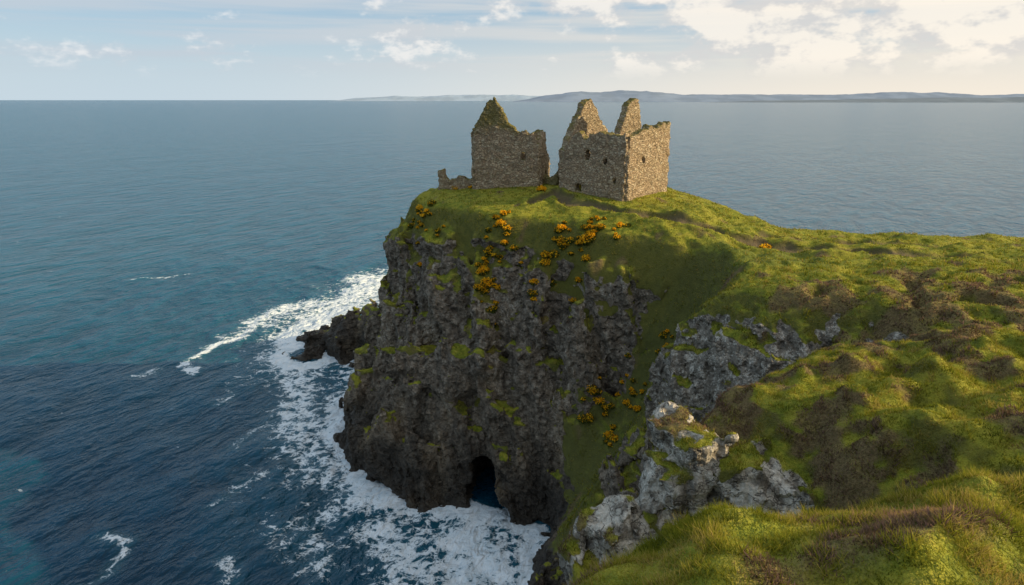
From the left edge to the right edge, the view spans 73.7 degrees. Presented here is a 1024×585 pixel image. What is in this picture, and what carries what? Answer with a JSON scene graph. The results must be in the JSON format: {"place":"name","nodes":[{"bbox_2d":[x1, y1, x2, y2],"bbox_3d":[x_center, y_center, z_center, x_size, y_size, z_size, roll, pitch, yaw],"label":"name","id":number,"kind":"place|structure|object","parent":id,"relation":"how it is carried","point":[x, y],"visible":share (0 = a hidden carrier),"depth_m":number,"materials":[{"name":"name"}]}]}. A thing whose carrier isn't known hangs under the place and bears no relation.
{"place":"outdoors","nodes":[
{"label":"outdoors","id":0,"kind":"place"},
{"bbox_2d":[336,95,539,100],"bbox_3d":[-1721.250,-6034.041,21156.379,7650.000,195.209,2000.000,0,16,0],"label":"distant coast","id":1,"kind":"structure","parent":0,"point":[464,98],"depth_m":20488.40},
{"bbox_2d":[0,100,1023,584],"bbox_3d":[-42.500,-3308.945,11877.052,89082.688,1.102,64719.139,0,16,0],"label":"sea","id":2,"kind":"structure","parent":0,"point":[178,278],"depth_m":200.89,"materials":[{"name":"liquid"}]},
{"bbox_2d":[0,0,1023,99],"label":"sky","id":3,"kind":"structure","parent":0,"point":[50,49],"materials":[{"name":"white"}]},
{"bbox_2d":[282,184,1023,584],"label":"sea cliff headland terrain","id":4,"kind":"structure","parent":0,"point":[424,448],"depth_m":75.55,"materials":[{"name":"green plant"}]},
{"bbox_2d":[438,97,670,201],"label":"castle ruin","id":5,"kind":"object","parent":4,"relation":"on","point":[626,160],"visible":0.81,"depth_m":92.44,"materials":[{"name":"beige stone"}]},
{"bbox_2d":[408,185,771,446],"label":"gorse bushes","id":6,"kind":"object","parent":4,"relation":"on","point":[585,239],"visible":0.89,"depth_m":82.35,"materials":[{"name":"orange plant"}]},
{"bbox_2d":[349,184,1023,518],"bbox_3d":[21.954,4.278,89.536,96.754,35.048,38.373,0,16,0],"label":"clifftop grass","id":7,"kind":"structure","parent":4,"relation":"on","point":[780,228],"depth_m":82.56,"materials":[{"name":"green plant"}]},
{"bbox_2d":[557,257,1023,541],"bbox_3d":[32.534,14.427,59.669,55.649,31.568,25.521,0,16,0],"label":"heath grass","id":8,"kind":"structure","parent":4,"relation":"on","point":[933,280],"depth_m":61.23,"materials":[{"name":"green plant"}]},
{"bbox_2d":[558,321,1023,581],"bbox_3d":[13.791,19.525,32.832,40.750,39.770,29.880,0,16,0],"label":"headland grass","id":9,"kind":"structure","parent":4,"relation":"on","point":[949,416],"depth_m":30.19,"materials":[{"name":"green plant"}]},
{"bbox_2d":[562,464,1023,584],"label":"foreground grass","id":10,"kind":"structure","parent":4,"relation":"on","point":[677,530],"depth_m":6.64,"materials":[{"name":"green plant"}]},
{"bbox_2d":[513,90,1023,101],"bbox_3d":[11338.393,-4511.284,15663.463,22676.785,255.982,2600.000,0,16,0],"label":"distant hills","id":11,"kind":"structure","parent":0,"point":[624,96],"depth_m":14863.77,"materials":[{"name":"grey"}]},
{"bbox_2d":[733,97,1023,102],"bbox_3d":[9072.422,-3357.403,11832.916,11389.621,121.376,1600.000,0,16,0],"label":"distant headland","id":12,"kind":"structure","parent":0,"point":[965,100],"depth_m":11269.99,"materials":[{"name":"grey"}]}
]}

